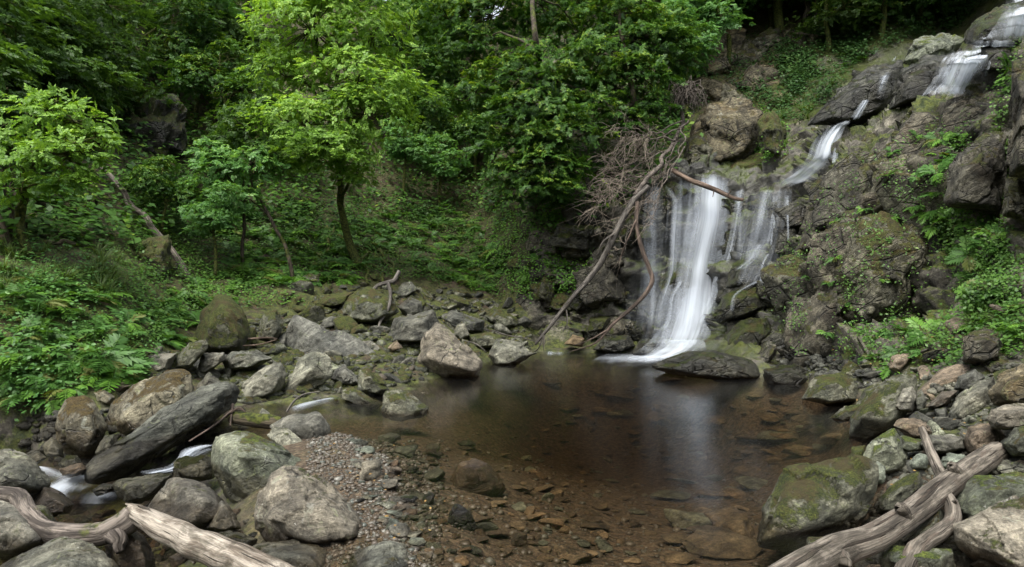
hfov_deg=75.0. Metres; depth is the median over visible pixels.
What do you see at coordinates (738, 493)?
submerged stone
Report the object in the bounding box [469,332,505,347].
boulder
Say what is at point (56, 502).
boulder
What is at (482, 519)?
submerged stone
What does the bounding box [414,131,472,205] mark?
woodland tree
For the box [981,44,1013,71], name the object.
crag
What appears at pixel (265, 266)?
fern
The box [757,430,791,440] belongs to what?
submerged stone
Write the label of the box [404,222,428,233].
fern
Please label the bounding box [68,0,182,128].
woodland tree
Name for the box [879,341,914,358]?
fern
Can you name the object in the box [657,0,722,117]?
woodland tree
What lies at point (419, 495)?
stone
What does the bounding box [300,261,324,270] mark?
fern
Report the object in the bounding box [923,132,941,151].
crag
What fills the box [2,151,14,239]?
sapling
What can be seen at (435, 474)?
stone
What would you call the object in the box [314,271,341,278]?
fern
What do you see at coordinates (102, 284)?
grass tuft
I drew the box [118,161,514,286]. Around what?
slope sprigs
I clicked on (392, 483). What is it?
stone
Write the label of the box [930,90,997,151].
crag
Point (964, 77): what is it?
waterfall
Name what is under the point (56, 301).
fern
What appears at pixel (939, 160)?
fern
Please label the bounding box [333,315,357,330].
rock
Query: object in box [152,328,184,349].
fern
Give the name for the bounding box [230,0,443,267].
tree
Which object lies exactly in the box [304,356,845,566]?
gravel
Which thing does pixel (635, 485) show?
submerged stone
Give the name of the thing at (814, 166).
waterfall
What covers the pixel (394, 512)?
stone
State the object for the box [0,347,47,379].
fern
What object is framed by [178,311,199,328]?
fern
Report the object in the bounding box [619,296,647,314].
crag
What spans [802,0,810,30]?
bare tree
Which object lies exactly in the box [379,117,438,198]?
woodland tree
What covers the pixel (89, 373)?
fern
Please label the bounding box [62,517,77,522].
stone
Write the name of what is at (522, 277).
fern
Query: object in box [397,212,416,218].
fern
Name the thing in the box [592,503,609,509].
submerged stone
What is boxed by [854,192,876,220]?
crag
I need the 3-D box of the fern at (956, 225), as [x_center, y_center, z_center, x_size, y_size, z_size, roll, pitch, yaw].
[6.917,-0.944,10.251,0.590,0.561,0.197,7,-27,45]
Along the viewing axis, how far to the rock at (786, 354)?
12.15 m
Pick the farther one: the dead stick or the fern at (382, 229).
the fern at (382, 229)
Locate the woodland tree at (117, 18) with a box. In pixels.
[32,1,139,53]
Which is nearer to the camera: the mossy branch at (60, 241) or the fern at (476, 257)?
the mossy branch at (60, 241)
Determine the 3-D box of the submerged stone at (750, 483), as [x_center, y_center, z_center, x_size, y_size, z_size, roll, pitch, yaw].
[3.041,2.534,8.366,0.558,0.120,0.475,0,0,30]
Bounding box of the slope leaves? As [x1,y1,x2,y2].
[121,197,510,348]
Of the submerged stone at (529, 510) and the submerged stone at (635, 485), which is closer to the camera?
the submerged stone at (529, 510)
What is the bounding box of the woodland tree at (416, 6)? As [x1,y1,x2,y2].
[409,0,487,69]
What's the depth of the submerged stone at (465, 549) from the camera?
4.43 m
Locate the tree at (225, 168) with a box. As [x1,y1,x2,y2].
[170,135,294,281]
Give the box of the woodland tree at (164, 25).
[67,0,228,75]
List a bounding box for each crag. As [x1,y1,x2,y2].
[119,93,187,162]
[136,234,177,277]
[507,257,522,272]
[516,292,541,310]
[526,230,562,257]
[530,282,542,300]
[537,276,556,301]
[540,291,556,312]
[549,222,594,249]
[549,292,574,311]
[561,199,590,224]
[561,248,581,259]
[565,285,591,312]
[573,263,631,309]
[576,201,608,226]
[580,238,596,262]
[586,327,600,338]
[587,316,609,331]
[595,253,624,268]
[599,217,612,236]
[599,316,633,335]
[601,238,624,255]
[619,205,653,247]
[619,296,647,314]
[627,320,645,341]
[635,224,652,249]
[635,294,650,322]
[639,191,673,223]
[644,292,671,314]
[645,306,672,327]
[646,244,664,258]
[651,222,674,245]
[656,181,687,210]
[657,261,711,310]
[662,320,690,338]
[684,130,712,166]
[689,77,736,101]
[690,97,763,161]
[704,23,746,64]
[706,56,733,75]
[706,242,750,262]
[715,273,755,303]
[719,83,747,100]
[721,231,742,245]
[725,76,743,89]
[725,316,754,333]
[729,202,747,216]
[731,37,761,67]
[731,153,763,170]
[738,63,780,89]
[740,210,772,240]
[743,237,771,249]
[747,197,772,211]
[748,304,765,316]
[749,82,773,93]
[752,27,771,56]
[756,281,772,307]
[757,110,786,155]
[759,64,778,68]
[760,254,810,319]
[764,204,780,221]
[766,27,781,46]
[768,307,775,314]
[771,196,798,206]
[773,202,805,228]
[775,46,802,60]
[778,73,797,83]
[779,125,821,164]
[782,29,823,46]
[783,293,824,355]
[786,295,803,315]
[792,286,854,365]
[794,204,824,253]
[795,249,808,260]
[799,259,835,294]
[799,268,813,296]
[803,153,862,229]
[806,223,852,292]
[807,60,903,125]
[820,244,840,275]
[824,218,839,228]
[830,209,856,229]
[834,211,930,323]
[851,69,861,79]
[853,150,874,163]
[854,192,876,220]
[857,162,871,192]
[861,132,875,145]
[865,141,894,162]
[866,169,873,187]
[868,154,907,171]
[870,154,885,186]
[871,186,883,212]
[872,169,954,238]
[886,111,939,157]
[889,53,956,109]
[891,131,898,141]
[901,106,914,122]
[904,33,963,64]
[906,148,953,173]
[917,127,939,150]
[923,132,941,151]
[923,145,958,158]
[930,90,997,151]
[943,131,1006,213]
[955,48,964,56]
[964,0,1023,45]
[964,84,983,96]
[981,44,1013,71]
[1002,177,1023,220]
[1005,58,1023,179]
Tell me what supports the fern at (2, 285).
on the ground
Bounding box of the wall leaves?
[816,36,1023,375]
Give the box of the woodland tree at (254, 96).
[189,40,309,179]
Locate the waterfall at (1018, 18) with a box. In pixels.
[996,0,1023,46]
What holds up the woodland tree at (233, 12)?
on the ground
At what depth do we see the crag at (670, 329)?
16.61 m
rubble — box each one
[2,353,878,563]
[146,284,532,404]
[852,351,1023,566]
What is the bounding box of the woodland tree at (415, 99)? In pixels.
[380,75,455,164]
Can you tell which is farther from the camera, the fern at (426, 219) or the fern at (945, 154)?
the fern at (426, 219)
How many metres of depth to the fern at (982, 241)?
9.21 m
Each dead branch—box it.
[189,404,245,441]
[243,337,277,346]
[286,391,319,412]
[373,270,400,325]
[463,330,534,351]
[534,184,649,351]
[569,201,654,351]
[670,168,743,201]
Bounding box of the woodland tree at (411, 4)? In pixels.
[380,0,469,37]
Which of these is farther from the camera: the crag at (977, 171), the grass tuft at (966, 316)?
the crag at (977, 171)
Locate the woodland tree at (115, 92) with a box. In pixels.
[0,0,138,120]
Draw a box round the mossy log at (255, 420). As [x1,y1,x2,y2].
[227,412,281,428]
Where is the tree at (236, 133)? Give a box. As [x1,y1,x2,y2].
[206,97,299,262]
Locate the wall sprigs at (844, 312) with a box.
[770,108,1003,364]
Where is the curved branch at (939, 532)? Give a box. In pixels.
[894,493,961,566]
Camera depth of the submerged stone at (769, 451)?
9.88 m
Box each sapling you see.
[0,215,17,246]
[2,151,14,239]
[9,156,29,232]
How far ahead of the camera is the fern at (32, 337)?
8.97 m
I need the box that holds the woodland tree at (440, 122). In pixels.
[399,95,470,183]
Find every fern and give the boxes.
[0,282,50,300]
[0,283,17,290]
[0,303,39,321]
[0,306,26,315]
[0,314,57,347]
[0,340,28,366]
[0,344,59,366]
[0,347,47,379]
[0,364,19,371]
[0,370,32,386]
[0,381,46,413]
[5,298,75,311]
[8,270,45,284]
[15,318,56,333]
[15,356,64,390]
[18,327,72,339]
[19,341,72,362]
[20,369,80,401]
[21,276,79,294]
[21,294,75,316]
[21,351,69,376]
[30,396,67,414]
[32,307,80,320]
[32,309,65,324]
[33,381,97,402]
[42,320,98,342]
[42,334,78,345]
[42,347,85,379]
[43,273,88,292]
[48,373,95,384]
[49,283,111,304]
[54,348,108,375]
[61,306,112,324]
[64,291,121,308]
[66,320,119,341]
[70,346,119,361]
[73,363,121,386]
[76,333,147,377]
[76,361,152,392]
[78,272,102,283]
[85,320,118,341]
[86,283,133,299]
[90,350,160,381]
[103,370,151,387]
[105,304,151,332]
[112,323,148,341]
[124,339,159,356]
[133,307,151,315]
[141,308,182,328]
[149,306,163,317]
[150,296,181,305]
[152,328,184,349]
[159,297,188,312]
[161,304,179,318]
[166,290,188,298]
[167,287,207,305]
[167,311,188,328]
[168,335,197,342]
[171,311,194,321]
[172,333,187,349]
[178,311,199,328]
[180,275,217,288]
[195,292,212,303]
[209,264,234,279]
[211,241,256,258]
[216,233,251,248]
[217,280,239,292]
[218,257,256,276]
[226,236,258,250]
[234,250,258,258]
[234,275,262,284]
[234,278,249,288]
[237,263,268,276]
[238,225,280,240]
[240,226,264,233]
[250,272,285,286]
[251,251,271,261]
[254,262,281,273]
[256,276,296,284]
[257,250,289,260]
[258,236,287,253]
[261,258,300,263]
[264,265,306,283]
[270,230,293,238]
[277,236,309,248]
[277,237,299,247]
[280,244,306,254]
[285,222,310,235]
[293,269,321,286]
[296,254,317,261]
[298,231,323,238]
[298,245,324,257]
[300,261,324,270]
[303,270,325,283]
[304,250,330,257]
[308,260,334,267]
[312,229,334,240]
[314,237,336,247]
[314,239,332,247]
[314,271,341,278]
[316,244,346,254]
[321,222,341,233]
[324,271,358,284]
[326,256,346,267]
[327,231,344,243]
[327,258,366,270]
[331,236,361,252]
[332,221,357,229]
[332,269,363,280]
[333,247,349,255]
[337,257,370,266]
[341,230,361,238]
[350,217,364,230]
[351,228,371,235]
[357,215,373,223]
[357,237,371,250]
[359,222,379,232]
[364,257,382,264]
[368,217,386,225]
[369,237,387,251]
[371,228,387,237]
[374,212,405,224]
[377,221,392,231]
[379,230,396,239]
[380,241,397,250]
[387,223,408,236]
[390,236,412,242]
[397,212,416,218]
[398,238,428,249]
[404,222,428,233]
[405,251,429,268]
[417,262,444,273]
[418,211,435,219]
[418,244,437,252]
[419,230,437,238]
[420,217,437,224]
[427,216,453,228]
[428,243,452,252]
[431,209,446,218]
[431,255,451,262]
[434,240,460,248]
[437,252,468,266]
[443,273,465,280]
[445,221,463,231]
[445,266,461,274]
[445,272,480,290]
[449,211,468,216]
[453,268,484,276]
[454,218,480,229]
[457,251,481,264]
[458,225,475,238]
[462,234,478,241]
[462,261,484,268]
[465,221,481,230]
[469,266,493,276]
[473,250,492,260]
[474,281,498,291]
[477,232,486,243]
[479,268,504,279]
[480,240,501,262]
[517,269,528,283]
[525,253,540,264]
[556,261,574,270]
[815,330,834,339]
[821,281,834,285]
[826,255,843,262]
[844,296,852,310]
[851,54,868,59]
[856,206,873,212]
[857,353,883,364]
[864,328,884,341]
[876,169,898,180]
[876,361,895,379]
[878,316,908,338]
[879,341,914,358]
[881,146,901,156]
[886,323,918,339]
[900,317,924,324]
[903,205,924,213]
[904,316,938,346]
[907,169,923,183]
[908,130,922,138]
[908,348,921,359]
[910,208,946,225]
[915,191,944,199]
[916,156,954,186]
[922,219,953,239]
[923,131,957,146]
[925,210,955,224]
[926,148,956,158]
[930,316,951,331]
[933,159,950,167]
[943,208,969,236]
[944,235,987,272]
[945,207,966,213]
[949,132,968,143]
[950,140,965,148]
[954,220,993,231]
[954,264,973,280]
[954,276,993,311]
[956,300,982,315]
[957,311,990,332]
[962,260,988,272]
[962,299,1002,315]
[963,243,984,251]
[966,317,994,335]
[967,229,1012,264]
[972,223,1006,240]
[973,278,1007,301]
[988,310,1011,320]
[990,320,1023,333]
[992,80,1011,92]
[994,75,1011,84]
[994,327,1023,344]
[995,51,1011,71]
[1005,300,1023,309]
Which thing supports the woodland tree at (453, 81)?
on the ground
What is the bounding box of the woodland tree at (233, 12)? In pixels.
[128,0,246,51]
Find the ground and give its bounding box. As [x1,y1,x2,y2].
[0,0,1023,566]
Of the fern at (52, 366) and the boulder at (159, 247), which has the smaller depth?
the fern at (52, 366)
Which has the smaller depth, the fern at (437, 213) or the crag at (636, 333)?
the crag at (636, 333)
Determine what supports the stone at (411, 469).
on the ground
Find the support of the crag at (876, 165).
on the ground
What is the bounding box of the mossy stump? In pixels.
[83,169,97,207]
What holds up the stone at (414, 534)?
on the ground
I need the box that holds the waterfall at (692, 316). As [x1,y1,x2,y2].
[648,178,718,357]
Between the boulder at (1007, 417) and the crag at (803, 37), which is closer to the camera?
the boulder at (1007, 417)
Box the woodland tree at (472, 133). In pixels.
[445,88,511,181]
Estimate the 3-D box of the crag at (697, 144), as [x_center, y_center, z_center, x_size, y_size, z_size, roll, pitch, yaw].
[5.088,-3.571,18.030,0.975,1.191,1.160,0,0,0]
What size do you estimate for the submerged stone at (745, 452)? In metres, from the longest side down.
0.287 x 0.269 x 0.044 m
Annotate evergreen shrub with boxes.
[405,0,618,78]
[428,37,629,219]
[552,0,708,154]
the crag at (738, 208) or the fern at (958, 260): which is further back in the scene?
the crag at (738, 208)
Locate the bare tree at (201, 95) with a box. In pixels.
[168,0,216,109]
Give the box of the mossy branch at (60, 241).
[36,239,75,244]
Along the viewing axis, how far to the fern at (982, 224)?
9.70 m
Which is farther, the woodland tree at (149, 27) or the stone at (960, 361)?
the woodland tree at (149, 27)
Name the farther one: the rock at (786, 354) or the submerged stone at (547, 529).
the rock at (786, 354)
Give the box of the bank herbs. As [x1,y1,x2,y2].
[0,228,166,420]
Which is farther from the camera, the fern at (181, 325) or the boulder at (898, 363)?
the fern at (181, 325)
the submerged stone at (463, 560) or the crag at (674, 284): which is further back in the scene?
the crag at (674, 284)
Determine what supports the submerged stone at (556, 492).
on the ground
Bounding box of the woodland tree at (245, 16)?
[226,0,307,32]
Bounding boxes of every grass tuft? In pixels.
[0,237,20,253]
[0,241,14,255]
[0,244,31,259]
[0,253,20,270]
[0,256,23,272]
[0,269,21,284]
[0,277,20,289]
[5,259,23,272]
[10,266,44,284]
[17,298,48,313]
[21,260,62,275]
[39,269,62,282]
[42,263,82,279]
[43,256,65,270]
[48,289,69,297]
[60,260,85,279]
[60,264,84,280]
[64,252,106,275]
[69,247,93,258]
[73,247,116,267]
[78,261,114,275]
[79,258,118,280]
[80,271,117,290]
[83,264,118,282]
[86,243,124,261]
[88,260,125,277]
[89,239,120,255]
[90,277,118,289]
[95,236,120,248]
[100,267,127,282]
[102,277,122,292]
[105,259,128,269]
[106,262,138,277]
[111,247,128,255]
[113,252,123,261]
[114,275,132,289]
[115,256,134,265]
[119,284,140,294]
[774,107,788,118]
[790,99,811,111]
[801,109,814,118]
[804,101,814,112]
[948,308,986,325]
[960,311,988,329]
[981,304,1022,321]
[988,119,1002,132]
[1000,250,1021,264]
[1001,328,1020,345]
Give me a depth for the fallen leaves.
6.21 m
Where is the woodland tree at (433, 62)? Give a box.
[342,48,446,136]
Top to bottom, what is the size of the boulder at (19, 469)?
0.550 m
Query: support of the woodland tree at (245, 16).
on the ground
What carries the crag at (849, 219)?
on the ground
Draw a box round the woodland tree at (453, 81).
[410,41,486,155]
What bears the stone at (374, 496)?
on the ground
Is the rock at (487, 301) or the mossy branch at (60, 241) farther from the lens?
the rock at (487, 301)
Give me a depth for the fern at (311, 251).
18.45 m
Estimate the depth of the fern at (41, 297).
9.37 m
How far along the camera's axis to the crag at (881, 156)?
12.23 m
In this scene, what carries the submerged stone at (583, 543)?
on the ground
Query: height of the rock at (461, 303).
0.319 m
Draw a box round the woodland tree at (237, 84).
[157,37,281,148]
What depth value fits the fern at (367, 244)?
19.93 m
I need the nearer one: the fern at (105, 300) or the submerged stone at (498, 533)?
the submerged stone at (498, 533)
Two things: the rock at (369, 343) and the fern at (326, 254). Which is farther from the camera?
the fern at (326, 254)
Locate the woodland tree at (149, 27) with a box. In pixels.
[45,0,161,33]
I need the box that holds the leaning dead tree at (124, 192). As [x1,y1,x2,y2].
[98,167,190,275]
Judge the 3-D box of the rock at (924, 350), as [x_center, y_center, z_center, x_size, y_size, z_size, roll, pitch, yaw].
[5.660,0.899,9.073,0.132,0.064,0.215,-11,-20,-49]
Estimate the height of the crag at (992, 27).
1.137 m
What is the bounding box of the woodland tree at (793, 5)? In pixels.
[784,0,824,14]
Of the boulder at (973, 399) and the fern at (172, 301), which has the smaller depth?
the boulder at (973, 399)
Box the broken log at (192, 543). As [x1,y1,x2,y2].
[125,503,293,566]
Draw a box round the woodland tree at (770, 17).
[731,0,773,27]
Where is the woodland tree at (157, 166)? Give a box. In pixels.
[116,154,208,235]
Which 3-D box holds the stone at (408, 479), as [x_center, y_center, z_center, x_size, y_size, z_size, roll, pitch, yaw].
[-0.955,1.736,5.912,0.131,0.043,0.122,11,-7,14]
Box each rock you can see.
[143,372,152,376]
[154,346,162,352]
[196,369,220,378]
[223,367,233,376]
[232,508,240,514]
[248,532,257,536]
[280,292,294,301]
[287,297,301,306]
[288,280,313,293]
[288,304,305,312]
[295,304,325,322]
[302,273,318,284]
[312,396,321,401]
[320,316,336,325]
[321,287,331,293]
[321,322,333,328]
[322,284,332,288]
[324,350,341,356]
[331,363,337,370]
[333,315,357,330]
[350,324,367,333]
[356,280,369,286]
[363,340,379,350]
[368,273,379,279]
[368,393,376,397]
[370,326,389,332]
[379,373,386,379]
[384,373,400,382]
[391,356,404,363]
[397,282,417,296]
[400,357,414,363]
[412,292,421,299]
[416,286,432,297]
[419,299,426,307]
[420,292,427,299]
[446,303,456,309]
[446,322,454,329]
[449,298,469,307]
[450,291,465,297]
[463,291,472,297]
[474,301,483,306]
[475,292,483,297]
[480,296,492,305]
[488,303,498,308]
[493,323,511,334]
[502,297,513,308]
[507,306,514,312]
[515,332,525,342]
[518,316,531,327]
[759,340,776,362]
[776,348,793,360]
[819,342,832,357]
[828,365,839,370]
[841,360,860,376]
[860,362,871,368]
[865,558,872,564]
[868,509,877,516]
[905,371,918,384]
[906,460,924,475]
[920,348,928,353]
[922,347,954,361]
[926,393,934,399]
[929,383,945,391]
[932,417,960,429]
[944,317,967,331]
[952,391,960,400]
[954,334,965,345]
[965,415,977,423]
[987,361,1000,372]
[989,304,1007,315]
[991,353,1006,360]
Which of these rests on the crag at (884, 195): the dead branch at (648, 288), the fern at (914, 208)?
the fern at (914, 208)
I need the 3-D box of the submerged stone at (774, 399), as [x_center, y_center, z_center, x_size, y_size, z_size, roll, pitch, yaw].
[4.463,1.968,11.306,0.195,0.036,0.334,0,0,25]
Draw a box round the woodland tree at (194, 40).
[122,0,246,124]
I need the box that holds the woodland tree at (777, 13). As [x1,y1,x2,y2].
[772,0,784,32]
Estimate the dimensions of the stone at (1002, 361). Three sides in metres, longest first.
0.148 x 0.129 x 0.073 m
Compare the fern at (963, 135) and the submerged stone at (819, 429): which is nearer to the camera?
the submerged stone at (819, 429)
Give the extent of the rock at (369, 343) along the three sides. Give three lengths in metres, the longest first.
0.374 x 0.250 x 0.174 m
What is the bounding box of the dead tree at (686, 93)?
[556,75,707,284]
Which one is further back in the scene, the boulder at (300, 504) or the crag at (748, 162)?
the crag at (748, 162)
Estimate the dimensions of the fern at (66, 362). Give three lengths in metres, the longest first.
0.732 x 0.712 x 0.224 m
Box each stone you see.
[27,449,44,454]
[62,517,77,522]
[71,500,85,509]
[78,515,88,522]
[91,517,104,522]
[101,509,115,516]
[149,540,156,548]
[168,552,188,566]
[349,459,362,468]
[350,439,367,444]
[357,498,365,502]
[359,459,381,480]
[361,446,374,453]
[361,454,372,459]
[361,494,372,499]
[368,494,380,497]
[378,433,400,443]
[379,501,396,509]
[380,478,397,488]
[382,517,391,524]
[384,522,392,531]
[386,473,394,478]
[386,510,402,515]
[388,496,405,502]
[389,518,398,523]
[389,522,409,538]
[391,460,398,466]
[391,466,401,474]
[394,444,417,457]
[397,476,410,481]
[397,503,409,509]
[400,495,417,502]
[401,514,407,520]
[402,508,416,514]
[404,502,416,506]
[406,466,418,471]
[407,531,422,536]
[408,491,424,498]
[408,515,419,518]
[409,537,425,545]
[410,481,420,485]
[415,521,425,530]
[418,458,428,462]
[422,492,434,504]
[423,449,443,456]
[423,467,445,481]
[424,536,434,542]
[424,548,433,559]
[425,443,439,449]
[425,457,435,461]
[425,514,432,518]
[426,529,436,537]
[428,462,438,465]
[432,542,441,548]
[433,548,443,554]
[436,518,447,523]
[446,548,457,553]
[448,504,477,530]
[450,458,505,496]
[452,533,459,538]
[454,556,468,565]
[457,440,475,446]
[458,547,471,551]
[461,446,472,450]
[462,545,482,553]
[471,535,489,542]
[473,529,487,540]
[474,516,493,521]
[476,522,498,531]
[485,530,509,536]
[491,500,507,505]
[494,541,511,547]
[499,547,513,554]
[502,465,512,471]
[509,521,526,530]
[511,501,525,511]
[511,532,526,546]
[512,485,527,490]
[520,480,537,488]
[521,455,531,460]
[521,485,533,493]
[524,466,535,471]
[524,506,534,514]
[526,512,545,519]
[527,542,538,544]
[528,469,538,473]
[533,484,554,491]
[536,472,548,479]
[537,554,555,561]
[538,518,564,529]
[538,540,547,545]
[539,546,551,553]
[541,493,554,500]
[543,382,561,385]
[543,527,551,530]
[548,488,563,496]
[554,497,567,501]
[554,506,563,510]
[556,482,568,486]
[556,526,569,533]
[556,547,573,559]
[559,404,579,410]
[565,510,576,517]
[565,552,593,564]
[577,539,590,546]
[580,522,609,529]
[585,538,596,544]
[585,549,597,556]
[590,529,608,538]
[591,407,613,414]
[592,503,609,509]
[593,493,601,496]
[595,539,612,551]
[603,458,611,462]
[604,478,618,482]
[605,391,634,398]
[606,411,621,415]
[613,514,630,520]
[614,409,633,415]
[616,537,625,543]
[617,495,631,500]
[623,558,640,562]
[626,551,637,554]
[627,509,645,514]
[628,517,641,527]
[629,438,639,442]
[631,483,641,488]
[637,391,654,398]
[644,530,656,535]
[645,411,673,421]
[650,490,689,499]
[652,404,673,412]
[660,452,679,456]
[660,534,688,544]
[661,377,682,381]
[662,472,678,478]
[663,508,711,529]
[664,552,699,563]
[674,478,697,483]
[676,394,689,398]
[682,525,763,559]
[686,525,700,532]
[688,432,708,441]
[690,488,734,497]
[693,507,710,512]
[699,420,710,425]
[702,474,722,481]
[704,415,725,424]
[704,506,754,537]
[723,487,745,498]
[725,436,736,440]
[729,480,744,488]
[731,504,748,510]
[733,464,760,475]
[733,476,767,489]
[734,436,759,440]
[740,450,755,454]
[746,392,763,396]
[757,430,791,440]
[759,412,779,421]
[759,449,775,454]
[765,457,781,463]
[766,427,795,432]
[769,398,780,401]
[770,432,798,438]
[781,445,815,455]
[782,409,801,414]
[783,550,794,556]
[791,414,824,424]
[807,425,824,433]
[812,444,826,450]
[819,433,841,444]
[880,539,905,552]
[918,365,930,379]
[918,408,933,414]
[925,407,946,418]
[927,420,944,435]
[945,384,952,389]
[956,356,976,367]
[999,358,1008,365]
[1001,429,1012,436]
[1007,456,1023,460]
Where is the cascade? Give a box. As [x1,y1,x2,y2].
[151,445,207,472]
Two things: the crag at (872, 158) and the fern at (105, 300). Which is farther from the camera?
the crag at (872, 158)
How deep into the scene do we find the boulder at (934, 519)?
4.50 m
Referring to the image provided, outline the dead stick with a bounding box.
[918,426,944,476]
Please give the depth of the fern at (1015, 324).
7.85 m
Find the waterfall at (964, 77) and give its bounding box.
[943,46,986,92]
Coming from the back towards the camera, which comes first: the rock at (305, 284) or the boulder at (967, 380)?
the rock at (305, 284)
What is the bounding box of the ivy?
[656,0,988,130]
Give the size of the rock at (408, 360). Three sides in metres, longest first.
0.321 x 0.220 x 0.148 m
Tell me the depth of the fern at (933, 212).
10.58 m
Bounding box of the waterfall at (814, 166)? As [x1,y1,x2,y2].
[785,121,846,182]
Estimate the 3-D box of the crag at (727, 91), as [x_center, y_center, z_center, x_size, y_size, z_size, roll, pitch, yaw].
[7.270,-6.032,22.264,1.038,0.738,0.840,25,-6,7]
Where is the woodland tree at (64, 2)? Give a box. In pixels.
[1,0,77,99]
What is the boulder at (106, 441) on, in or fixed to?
on the boulder at (161, 432)
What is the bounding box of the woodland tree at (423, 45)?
[407,18,487,81]
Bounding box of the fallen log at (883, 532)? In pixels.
[768,441,1009,566]
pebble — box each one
[407,488,417,492]
[418,504,429,509]
[425,542,432,546]
[438,504,447,511]
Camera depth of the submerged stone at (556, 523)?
5.69 m
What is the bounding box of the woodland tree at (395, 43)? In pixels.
[356,8,466,79]
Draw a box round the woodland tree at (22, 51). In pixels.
[0,0,99,120]
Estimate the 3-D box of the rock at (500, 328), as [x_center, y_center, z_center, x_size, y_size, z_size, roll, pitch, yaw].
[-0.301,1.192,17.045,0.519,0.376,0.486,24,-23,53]
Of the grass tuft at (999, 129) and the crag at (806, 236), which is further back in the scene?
the crag at (806, 236)
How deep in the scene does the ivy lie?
22.07 m
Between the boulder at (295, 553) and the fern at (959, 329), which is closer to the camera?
the boulder at (295, 553)
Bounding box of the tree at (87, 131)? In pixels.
[0,82,125,257]
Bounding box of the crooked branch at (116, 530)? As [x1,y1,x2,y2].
[0,486,138,553]
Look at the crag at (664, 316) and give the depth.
16.95 m
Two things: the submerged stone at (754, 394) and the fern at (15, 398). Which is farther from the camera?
the submerged stone at (754, 394)
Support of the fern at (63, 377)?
on the ground
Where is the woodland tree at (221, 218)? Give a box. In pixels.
[172,180,243,275]
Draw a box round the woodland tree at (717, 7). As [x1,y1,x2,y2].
[660,0,755,78]
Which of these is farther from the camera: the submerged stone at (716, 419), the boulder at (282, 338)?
the boulder at (282, 338)
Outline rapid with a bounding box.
[40,467,83,490]
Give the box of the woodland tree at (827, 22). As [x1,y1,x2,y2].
[781,0,882,51]
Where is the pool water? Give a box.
[207,352,884,490]
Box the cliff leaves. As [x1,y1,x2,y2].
[467,104,792,313]
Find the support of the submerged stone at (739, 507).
on the ground
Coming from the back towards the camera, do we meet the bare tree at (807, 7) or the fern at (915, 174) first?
the bare tree at (807, 7)
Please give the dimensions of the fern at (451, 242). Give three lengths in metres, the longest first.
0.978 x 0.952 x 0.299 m
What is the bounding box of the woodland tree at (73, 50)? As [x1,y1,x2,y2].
[2,0,142,124]
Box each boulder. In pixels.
[0,449,50,499]
[0,500,43,559]
[0,536,118,566]
[29,451,46,462]
[34,487,73,516]
[36,505,56,520]
[42,437,63,457]
[54,395,107,458]
[59,455,82,467]
[59,463,85,475]
[81,381,239,484]
[92,483,113,495]
[94,389,114,404]
[95,435,114,454]
[102,380,132,391]
[104,531,155,566]
[106,369,193,435]
[113,473,172,503]
[148,353,176,370]
[148,477,225,530]
[173,455,214,481]
[175,340,207,368]
[195,294,251,353]
[196,372,220,388]
[197,352,226,372]
[205,500,240,532]
[211,431,300,502]
[219,530,257,545]
[222,349,271,370]
[241,362,286,398]
[250,327,256,344]
[252,539,327,566]
[254,465,361,545]
[258,309,283,341]
[259,408,269,413]
[267,426,301,445]
[270,411,330,439]
[278,333,286,345]
[284,352,332,393]
[286,315,375,356]
[315,291,353,307]
[330,364,357,385]
[339,286,398,322]
[340,386,381,409]
[345,540,416,566]
[357,367,388,395]
[381,388,428,421]
[387,340,402,351]
[388,309,438,342]
[398,297,422,315]
[417,322,482,382]
[442,310,484,332]
[454,323,469,340]
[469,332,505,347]
[484,306,518,327]
[488,338,536,367]
[565,334,583,346]
[593,335,634,353]
[632,337,666,356]
[652,350,759,382]
[711,286,762,323]
[713,334,725,340]
[724,317,771,344]
[726,249,768,287]
[756,454,878,551]
[757,352,779,366]
[760,327,785,349]
[763,363,807,387]
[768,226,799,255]
[801,372,857,405]
[805,536,820,545]
[828,404,860,423]
[849,374,917,442]
[850,445,865,455]
[856,370,883,377]
[856,381,882,403]
[863,428,908,473]
[875,472,922,514]
[876,461,885,483]
[878,545,955,566]
[889,353,912,371]
[893,418,931,438]
[896,386,917,412]
[900,435,923,451]
[902,509,943,544]
[908,411,931,422]
[909,453,927,469]
[915,389,926,410]
[916,364,972,394]
[921,435,965,453]
[926,390,956,408]
[934,407,947,416]
[941,453,965,469]
[949,376,995,418]
[953,495,1023,566]
[954,369,984,391]
[955,472,1023,520]
[962,329,1003,365]
[964,423,1004,453]
[986,403,1023,429]
[988,363,1023,405]
[1002,426,1023,455]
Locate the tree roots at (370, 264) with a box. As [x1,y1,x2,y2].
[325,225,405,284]
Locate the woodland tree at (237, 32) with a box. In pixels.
[159,0,281,55]
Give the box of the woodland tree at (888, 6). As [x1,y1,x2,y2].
[813,0,946,37]
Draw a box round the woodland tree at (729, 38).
[693,0,786,63]
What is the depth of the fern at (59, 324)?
9.33 m
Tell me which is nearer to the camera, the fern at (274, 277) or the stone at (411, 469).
the stone at (411, 469)
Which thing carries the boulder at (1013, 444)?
on the ground
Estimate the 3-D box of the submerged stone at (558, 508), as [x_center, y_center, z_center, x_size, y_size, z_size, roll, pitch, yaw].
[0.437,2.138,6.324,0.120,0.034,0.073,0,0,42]
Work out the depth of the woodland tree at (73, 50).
16.70 m
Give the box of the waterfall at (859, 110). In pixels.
[854,100,866,116]
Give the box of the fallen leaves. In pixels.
[149,57,1014,537]
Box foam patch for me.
[634,354,664,360]
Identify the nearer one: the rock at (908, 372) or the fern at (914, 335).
the rock at (908, 372)
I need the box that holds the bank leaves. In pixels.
[0,239,161,409]

